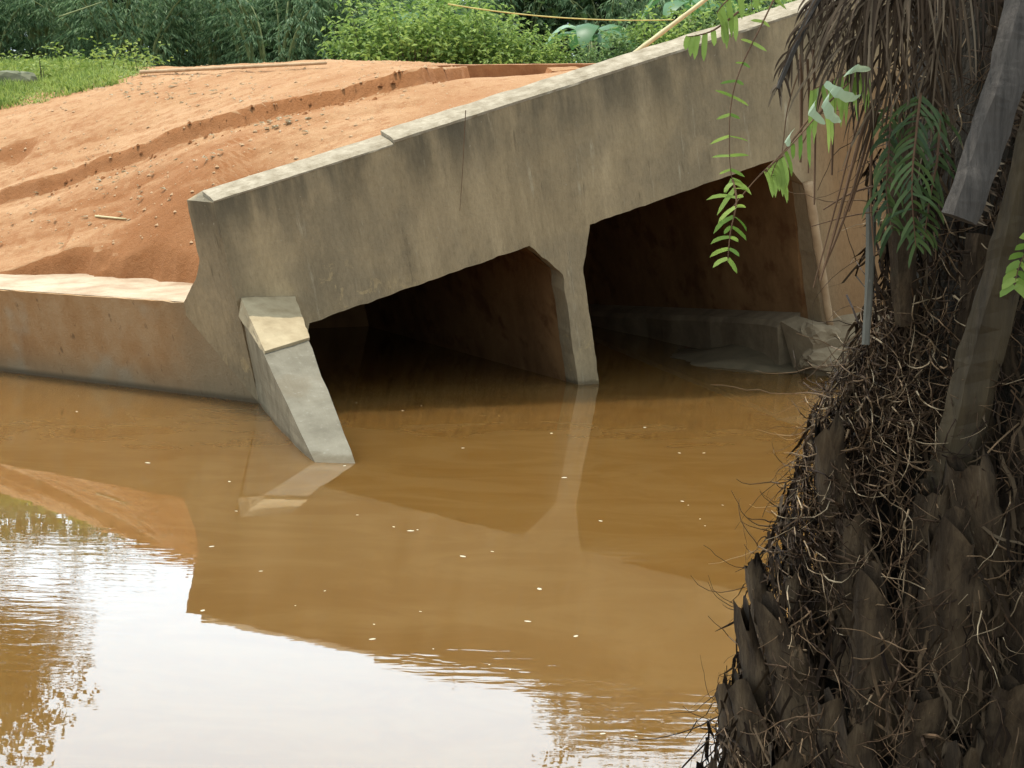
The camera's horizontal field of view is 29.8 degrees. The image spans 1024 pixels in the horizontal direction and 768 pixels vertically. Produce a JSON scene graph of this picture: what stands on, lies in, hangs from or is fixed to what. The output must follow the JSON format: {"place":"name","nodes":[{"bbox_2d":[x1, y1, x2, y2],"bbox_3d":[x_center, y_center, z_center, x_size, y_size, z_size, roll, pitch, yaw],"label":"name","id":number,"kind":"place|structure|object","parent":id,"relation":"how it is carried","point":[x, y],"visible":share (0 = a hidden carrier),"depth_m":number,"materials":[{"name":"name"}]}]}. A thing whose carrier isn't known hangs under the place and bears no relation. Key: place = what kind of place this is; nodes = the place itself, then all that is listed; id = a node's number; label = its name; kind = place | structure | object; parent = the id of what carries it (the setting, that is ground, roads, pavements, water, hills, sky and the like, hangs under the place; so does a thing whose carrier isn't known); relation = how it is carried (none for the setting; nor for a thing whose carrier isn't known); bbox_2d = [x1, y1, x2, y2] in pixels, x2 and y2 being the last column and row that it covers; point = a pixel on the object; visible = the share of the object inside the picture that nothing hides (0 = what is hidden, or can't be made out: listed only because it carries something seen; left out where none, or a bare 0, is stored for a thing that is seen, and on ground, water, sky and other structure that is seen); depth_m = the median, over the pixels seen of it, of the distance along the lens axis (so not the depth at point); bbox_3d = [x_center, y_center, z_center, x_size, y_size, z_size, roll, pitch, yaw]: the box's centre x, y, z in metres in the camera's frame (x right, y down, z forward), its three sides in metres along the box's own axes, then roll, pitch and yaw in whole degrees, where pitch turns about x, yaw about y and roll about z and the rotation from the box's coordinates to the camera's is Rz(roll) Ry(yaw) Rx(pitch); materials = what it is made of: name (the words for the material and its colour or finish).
{"place":"outdoors","nodes":[
{"label":"outdoors","id":0,"kind":"place"},
{"bbox_2d":[0,54,150,108],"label":"grass","id":1,"kind":"structure","parent":0,"point":[71,80],"depth_m":32.05,"materials":[{"name":"green plant"}]},
{"bbox_2d":[0,59,571,282],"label":"dirt road","id":2,"kind":"structure","parent":0,"point":[164,250],"depth_m":24.88,"materials":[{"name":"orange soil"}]},
{"bbox_2d":[0,50,27,69],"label":"tall weed","id":3,"kind":"object","parent":2,"relation":"on","point":[17,57],"visible":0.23,"depth_m":34.04,"materials":[{"name":"green plant"}]},
{"bbox_2d":[0,70,37,83],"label":"concrete stub","id":4,"kind":"object","parent":2,"relation":"on","point":[18,75],"visible":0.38,"depth_m":32.89,"materials":[{"name":"grey concrete"}]},
{"bbox_2d":[0,52,64,75],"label":"tall weed","id":5,"kind":"object","parent":2,"relation":"on","point":[21,66],"visible":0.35,"depth_m":33.81,"materials":[{"name":"green plant"}]},
{"bbox_2d":[7,42,84,77],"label":"tall weed","id":6,"kind":"object","parent":2,"relation":"on","point":[40,65],"visible":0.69,"depth_m":33.57,"materials":[{"name":"green plant"}]},
{"bbox_2d":[42,49,90,69],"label":"tall weed","id":7,"kind":"object","parent":2,"relation":"on","point":[70,64],"visible":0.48,"depth_m":35.49,"materials":[{"name":"green plant"}]},
{"bbox_2d":[51,34,146,70],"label":"tall weed","id":8,"kind":"object","parent":2,"relation":"on","point":[103,52],"visible":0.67,"depth_m":34.47,"materials":[{"name":"green plant"}]},
{"bbox_2d":[95,215,126,219],"bbox_3d":[-5.074,-2.102,24.363,0.030,0.034,0.789,-5,10,-40],"label":"dry stick","id":9,"kind":"object","parent":2,"relation":"on","point":[99,216],"visible":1,"depth_m":24.36,"materials":[{"name":"brown wood"}]},
{"bbox_2d":[89,44,148,70],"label":"tall weed","id":10,"kind":"object","parent":2,"relation":"on","point":[128,64],"visible":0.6,"depth_m":34.01,"materials":[{"name":"green plant"}]},
{"bbox_2d":[103,38,187,69],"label":"tall weed","id":11,"kind":"object","parent":2,"relation":"on","point":[146,59],"visible":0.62,"depth_m":34.03,"materials":[{"name":"green plant"}]},
{"bbox_2d":[0,69,323,243],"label":"pebbles","id":12,"kind":"object","parent":2,"relation":"on","point":[278,118],"visible":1,"depth_m":25.06,"materials":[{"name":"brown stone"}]},
{"bbox_2d":[139,61,326,73],"bbox_3d":[-4.237,-4.723,28.812,4.538,0.197,0.065,9,11,44],"label":"bamboo pole","id":13,"kind":"object","parent":2,"relation":"on","point":[227,67],"visible":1,"depth_m":28.77,"materials":[{"name":"beige wood"}]},
{"bbox_2d":[28,70,444,203],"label":"soil clods","id":14,"kind":"object","parent":2,"relation":"on","point":[206,136],"visible":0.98,"depth_m":24.91,"materials":[{"name":"brown soil"}]},
{"bbox_2d":[545,66,578,72],"bbox_3d":[0.793,-4.317,27.256,0.750,0.349,0.444,1,8,0],"label":"dirt clod","id":15,"kind":"object","parent":2,"relation":"on","point":[554,69],"visible":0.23,"depth_m":27.14,"materials":[{"name":"orange soil"}]},
{"bbox_2d":[633,0,707,51],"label":"leaning pole","id":16,"kind":"object","parent":2,"relation":"on","point":[663,31],"visible":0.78,"depth_m":33.68,"materials":[{"name":"brown wood"}]},
{"bbox_2d":[448,3,672,20],"bbox_3d":[0.847,-6.527,33.867,3.976,0.239,0.026,2,8,4],"label":"stretched cord","id":17,"kind":"object","parent":16,"relation":"attached to","point":[553,16],"visible":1,"depth_m":33.88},
{"bbox_2d":[0,325,855,767],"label":"river water","id":18,"kind":"structure","parent":0,"point":[170,597],"depth_m":13.97,"materials":[{"name":"brown liquid"}]},
{"bbox_2d":[0,0,912,462],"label":"concrete culvert","id":19,"kind":"object","parent":18,"relation":"in","point":[566,224],"visible":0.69,"depth_m":22.53,"materials":[{"name":"grey concrete"}]},
{"bbox_2d":[428,63,595,77],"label":"parapet wall","id":20,"kind":"structure","parent":19,"relation":"on","point":[488,70],"depth_m":27.37,"materials":[{"name":"concrete"}]},
{"bbox_2d":[802,180,833,325],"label":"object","id":21,"kind":"object","parent":19,"relation":"on","point":[808,188],"visible":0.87,"depth_m":24.41,"materials":[{"name":"beige concrete"}]},
{"bbox_2d":[798,347,853,371],"bbox_3d":[4.080,-0.332,24.777,0.756,0.342,0.512,1,8,0],"label":"concrete rubble","id":22,"kind":"object","parent":19,"relation":"on","point":[819,356],"visible":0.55,"depth_m":24.57,"materials":[{"name":"grey concrete"}]},
{"bbox_2d":[800,321,840,344],"bbox_3d":[3.982,-0.642,24.815,0.547,0.275,0.396,4,17,-29],"label":"concrete rubble","id":23,"kind":"object","parent":22,"relation":"on","point":[820,331],"visible":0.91,"depth_m":24.64,"materials":[{"name":"grey concrete"}]},
{"bbox_2d":[460,110,465,203],"bbox_3d":[-0.539,-2.428,20.982,0.013,1.096,0.281,0,8,-11],"label":"crack","id":24,"kind":"object","parent":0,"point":[463,152],"visible":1,"depth_m":20.91,"materials":[{"name":"grey concrete"}]},
{"bbox_2d":[671,344,801,372],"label":"mud bank","id":25,"kind":"structure","parent":0,"point":[739,357],"depth_m":25.68,"materials":[{"name":"brown soil"}]},
{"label":"far ground","id":26,"kind":"structure","parent":0,"visible":0},
{"bbox_2d":[0,3,56,57],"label":"dark bush","id":27,"kind":"object","parent":26,"relation":"on","point":[22,36],"visible":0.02,"depth_m":50.97,"materials":[{"name":"green plant"}]},
{"bbox_2d":[0,0,66,60],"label":"bamboo clump","id":28,"kind":"object","parent":26,"relation":"on","point":[2,26],"visible":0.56,"depth_m":44.66,"materials":[{"name":"green plant"}]},
{"bbox_2d":[0,0,131,60],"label":"bamboo clump","id":29,"kind":"object","parent":26,"relation":"on","point":[36,40],"visible":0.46,"depth_m":44.64,"materials":[{"name":"green plant"}]},
{"bbox_2d":[25,0,146,58],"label":"bamboo clump","id":30,"kind":"object","parent":26,"relation":"on","point":[121,20],"visible":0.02,"depth_m":52.60,"materials":[{"name":"green plant"}]},
{"bbox_2d":[5,0,171,58],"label":"dark bush","id":31,"kind":"object","parent":26,"relation":"on","point":[92,33],"visible":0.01,"depth_m":51.67,"materials":[{"name":"green plant"}]},
{"bbox_2d":[9,0,250,66],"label":"bamboo clump","id":32,"kind":"object","parent":26,"relation":"on","point":[91,22],"visible":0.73,"depth_m":43.16,"materials":[{"name":"green plant"}]},
{"bbox_2d":[59,2,102,16],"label":"fallen culm","id":33,"kind":"object","parent":32,"relation":"attached to","point":[79,9],"visible":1,"depth_m":40.54,"materials":[{"name":"brown wood"}]},
{"bbox_2d":[43,0,288,66],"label":"dark bush","id":34,"kind":"object","parent":26,"relation":"on","point":[155,35],"visible":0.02,"depth_m":51.68,"materials":[{"name":"green plant"}]},
{"bbox_2d":[113,0,301,66],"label":"bamboo clump","id":35,"kind":"object","parent":26,"relation":"on","point":[199,50],"visible":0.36,"depth_m":44.66,"materials":[{"name":"green plant"}]},
{"bbox_2d":[195,8,290,62],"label":"bamboo clump","id":36,"kind":"object","parent":26,"relation":"on","point":[255,48],"visible":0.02,"depth_m":52.18,"materials":[{"name":"green plant"}]},
{"bbox_2d":[131,0,376,60],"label":"dark bush","id":37,"kind":"object","parent":26,"relation":"on","point":[270,49],"visible":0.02,"depth_m":50.73,"materials":[{"name":"green plant"}]},
{"bbox_2d":[148,0,417,64],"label":"bamboo clump","id":38,"kind":"object","parent":26,"relation":"on","point":[308,29],"visible":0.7,"depth_m":43.59,"materials":[{"name":"green plant"}]},
{"bbox_2d":[256,0,439,60],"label":"bamboo clump","id":39,"kind":"object","parent":26,"relation":"on","point":[288,13],"visible":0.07,"depth_m":44.67,"materials":[{"name":"green plant"}]},
{"bbox_2d":[313,0,435,60],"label":"leafy shrub","id":40,"kind":"object","parent":26,"relation":"on","point":[348,47],"visible":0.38,"depth_m":39.11,"materials":[{"name":"green plant"}]},
{"bbox_2d":[231,2,521,57],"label":"dark bush","id":41,"kind":"object","parent":26,"relation":"on","point":[513,21],"depth_m":50.98,"materials":[{"name":"green plant"}]},
{"bbox_2d":[354,0,475,63],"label":"leafy shrub","id":42,"kind":"object","parent":26,"relation":"on","point":[413,45],"visible":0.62,"depth_m":38.09,"materials":[{"name":"green plant"}]},
{"bbox_2d":[334,0,522,28],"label":"bamboo clump","id":43,"kind":"object","parent":26,"relation":"on","point":[487,1],"visible":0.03,"depth_m":48.31,"materials":[{"name":"green plant"}]},
{"bbox_2d":[386,8,475,32],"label":"banana plant","id":44,"kind":"object","parent":26,"relation":"on","point":[423,17],"visible":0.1,"depth_m":41.18,"materials":[{"name":"green plant"}]},
{"bbox_2d":[346,0,517,61],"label":"leafy shrub","id":45,"kind":"object","parent":26,"relation":"on","point":[462,9],"visible":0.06,"depth_m":41.49,"materials":[{"name":"green plant"}]},
{"bbox_2d":[399,0,516,63],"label":"leafy shrub","id":46,"kind":"object","parent":26,"relation":"on","point":[464,23],"visible":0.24,"depth_m":38.96,"materials":[{"name":"green plant"}]},
{"bbox_2d":[447,0,561,63],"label":"leafy shrub","id":47,"kind":"object","parent":26,"relation":"on","point":[509,39],"visible":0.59,"depth_m":38.59,"materials":[{"name":"green plant"}]},
{"bbox_2d":[464,0,607,63],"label":"bamboo clump","id":48,"kind":"object","parent":26,"relation":"on","point":[532,5],"visible":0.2,"depth_m":50.58,"materials":[{"name":"green plant"}]},
{"bbox_2d":[465,0,617,63],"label":"dark bush","id":49,"kind":"object","parent":26,"relation":"on","point":[525,16],"visible":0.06,"depth_m":51.20,"materials":[{"name":"green plant"}]},
{"bbox_2d":[512,23,586,63],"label":"leafy shrub","id":50,"kind":"object","parent":26,"relation":"on","point":[552,51],"visible":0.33,"depth_m":38.73,"materials":[{"name":"green plant"}]},
{"bbox_2d":[559,40,609,62],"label":"leafy shrub","id":51,"kind":"object","parent":26,"relation":"on","point":[588,56],"visible":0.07,"depth_m":38.90,"materials":[{"name":"green plant"}]},
{"bbox_2d":[543,23,638,62],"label":"banana plant","id":52,"kind":"object","parent":26,"relation":"on","point":[585,32],"visible":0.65,"depth_m":40.79,"materials":[{"name":"green plant"}]},
{"bbox_2d":[484,0,703,62],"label":"dark bush","id":53,"kind":"object","parent":26,"relation":"on","point":[552,22],"visible":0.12,"depth_m":49.94,"materials":[{"name":"green plant"}]},
{"bbox_2d":[578,14,661,62],"bbox_3d":[2.254,-6.517,39.478,2.321,2.086,2.390,1,8,-2],"label":"leafy shrub","id":54,"kind":"object","parent":26,"relation":"on","point":[619,44],"visible":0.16,"depth_m":39.21,"materials":[{"name":"green plant"}]},
{"bbox_2d":[544,0,746,62],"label":"bamboo clump","id":55,"kind":"object","parent":26,"relation":"on","point":[628,12],"visible":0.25,"depth_m":48.48,"materials":[{"name":"green plant"}]},
{"bbox_2d":[543,0,774,60],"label":"dark bush","id":56,"kind":"object","parent":26,"relation":"on","point":[668,17],"visible":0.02,"depth_m":50.96,"materials":[{"name":"green plant"}]},
{"bbox_2d":[619,0,715,53],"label":"leafy shrub","id":57,"kind":"object","parent":26,"relation":"on","point":[665,36],"visible":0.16,"depth_m":39.17,"materials":[{"name":"green plant"}]},
{"bbox_2d":[642,0,739,31],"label":"banana plant","id":58,"kind":"object","parent":26,"relation":"on","point":[676,6],"visible":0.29,"depth_m":41.55,"materials":[{"name":"green plant"}]},
{"bbox_2d":[664,0,763,40],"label":"leafy shrub","id":59,"kind":"object","parent":26,"relation":"on","point":[712,19],"visible":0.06,"depth_m":39.73,"materials":[{"name":"green plant"}]},
{"bbox_2d":[649,0,788,31],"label":"bamboo clump","id":60,"kind":"object","parent":26,"relation":"on","point":[716,10],"visible":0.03,"depth_m":50.36,"materials":[{"name":"green plant"}]},
{"bbox_2d":[701,0,795,27],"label":"leafy shrub","id":61,"kind":"object","parent":26,"relation":"on","point":[751,6],"visible":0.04,"depth_m":39.60,"materials":[{"name":"green plant"}]},
{"bbox_2d":[744,0,787,11],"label":"bamboo clump","id":62,"kind":"object","parent":26,"relation":"on","point":[764,5],"visible":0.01,"depth_m":49.15,"materials":[{"name":"green plant"}]},
{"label":"river bank","id":63,"kind":"structure","parent":0,"visible":0},
{"bbox_2d":[621,0,1023,767],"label":"oil palm","id":64,"kind":"object","parent":63,"relation":"on","point":[895,638],"visible":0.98,"depth_m":4.94,"materials":[{"name":"brown plant"}]},
{"bbox_2d":[683,11,738,60],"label":"fern frond","id":65,"kind":"object","parent":64,"relation":"attached to","point":[691,43],"visible":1,"depth_m":4.56,"materials":[{"name":"green plant"}]},
{"bbox_2d":[716,0,758,47],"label":"fern frond","id":66,"kind":"object","parent":64,"relation":"attached to","point":[725,23],"visible":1,"depth_m":4.57,"materials":[{"name":"green plant"}]},
{"bbox_2d":[711,0,785,191],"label":"fern frond","id":67,"kind":"object","parent":64,"relation":"attached to","point":[762,22],"visible":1,"depth_m":4.55,"materials":[{"name":"green plant"}]},
{"bbox_2d":[707,179,751,272],"bbox_3d":[0.511,-0.373,4.557,0.107,0.223,0.029,0,8,-10],"label":"fern frond","id":68,"kind":"object","parent":67,"relation":"attached to","point":[722,218],"visible":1,"depth_m":4.55,"materials":[{"name":"green plant"}]},
{"bbox_2d":[733,119,807,205],"bbox_3d":[0.625,-0.525,4.690,0.217,0.250,0.026,-1,8,-17],"label":"thin twig","id":69,"kind":"object","parent":64,"relation":"attached to","point":[799,131],"visible":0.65,"depth_m":4.68,"materials":[{"name":"brown wood"}]},
{"bbox_2d":[782,73,797,150],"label":"thin twig","id":70,"kind":"object","parent":64,"relation":"attached to","point":[787,108],"visible":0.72,"depth_m":4.69,"materials":[{"name":"brown wood"}]},
{"bbox_2d":[771,72,870,201],"bbox_3d":[0.768,-0.614,4.664,0.368,0.349,0.055,-6,11,-43],"label":"fern frond","id":71,"kind":"object","parent":64,"relation":"attached to","point":[830,129],"visible":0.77,"depth_m":4.60,"materials":[{"name":"green plant"}]},
{"bbox_2d":[764,155,788,197],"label":"fern frond","id":72,"kind":"object","parent":71,"relation":"attached to","point":[780,180],"visible":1,"depth_m":4.57,"materials":[{"name":"green plant"}]},
{"bbox_2d":[784,128,794,146],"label":"pale leaf","id":73,"kind":"object","parent":71,"relation":"on","point":[787,141],"visible":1,"depth_m":4.54,"materials":[{"name":"green plant"}]},
{"bbox_2d":[821,90,840,122],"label":"pale leaf","id":74,"kind":"object","parent":71,"relation":"on","point":[828,111],"visible":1,"depth_m":4.53,"materials":[{"name":"green plant"}]},
{"bbox_2d":[808,102,825,124],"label":"pale leaf","id":75,"kind":"object","parent":74,"relation":"on","point":[814,114],"visible":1,"depth_m":4.53,"materials":[{"name":"green plant"}]},
{"bbox_2d":[808,62,869,141],"bbox_3d":[0.806,-0.692,4.692,0.197,0.218,0.043,-5,10,-38],"label":"fern frond","id":76,"kind":"object","parent":64,"relation":"attached to","point":[814,96],"visible":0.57,"depth_m":4.66,"materials":[{"name":"green plant"}]},
{"bbox_2d":[824,81,860,102],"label":"pale leaf","id":77,"kind":"object","parent":64,"relation":"on","point":[841,94],"visible":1,"depth_m":4.57,"materials":[{"name":"green plant"}]},
{"bbox_2d":[844,64,870,76],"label":"pale leaf","id":78,"kind":"object","parent":64,"relation":"on","point":[857,68],"visible":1,"depth_m":4.58,"materials":[{"name":"green plant"}]},
{"bbox_2d":[862,104,915,257],"bbox_3d":[0.937,-0.508,4.819,0.150,0.388,0.107,0,8,-11],"label":"fern frond","id":79,"kind":"object","parent":64,"relation":"attached to","point":[878,175],"visible":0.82,"depth_m":4.78,"materials":[{"name":"green plant"}]},
{"bbox_2d":[883,92,944,266],"bbox_3d":[0.973,-0.494,4.675,0.160,0.425,0.163,1,8,0],"label":"fern frond","id":80,"kind":"object","parent":64,"relation":"attached to","point":[921,141],"visible":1,"depth_m":4.64,"materials":[{"name":"green plant"}]},
{"bbox_2d":[914,107,961,250],"bbox_3d":[1.029,-0.501,4.711,0.150,0.349,0.091,-3,9,-30],"label":"fern frond","id":81,"kind":"object","parent":64,"relation":"attached to","point":[935,177],"visible":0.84,"depth_m":4.69,"materials":[{"name":"green plant"}]},
{"bbox_2d":[1000,233,1023,297],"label":"fern frond","id":82,"kind":"object","parent":64,"relation":"attached to","point":[1009,280],"visible":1,"depth_m":4.64,"materials":[{"name":"green plant"}]}
]}

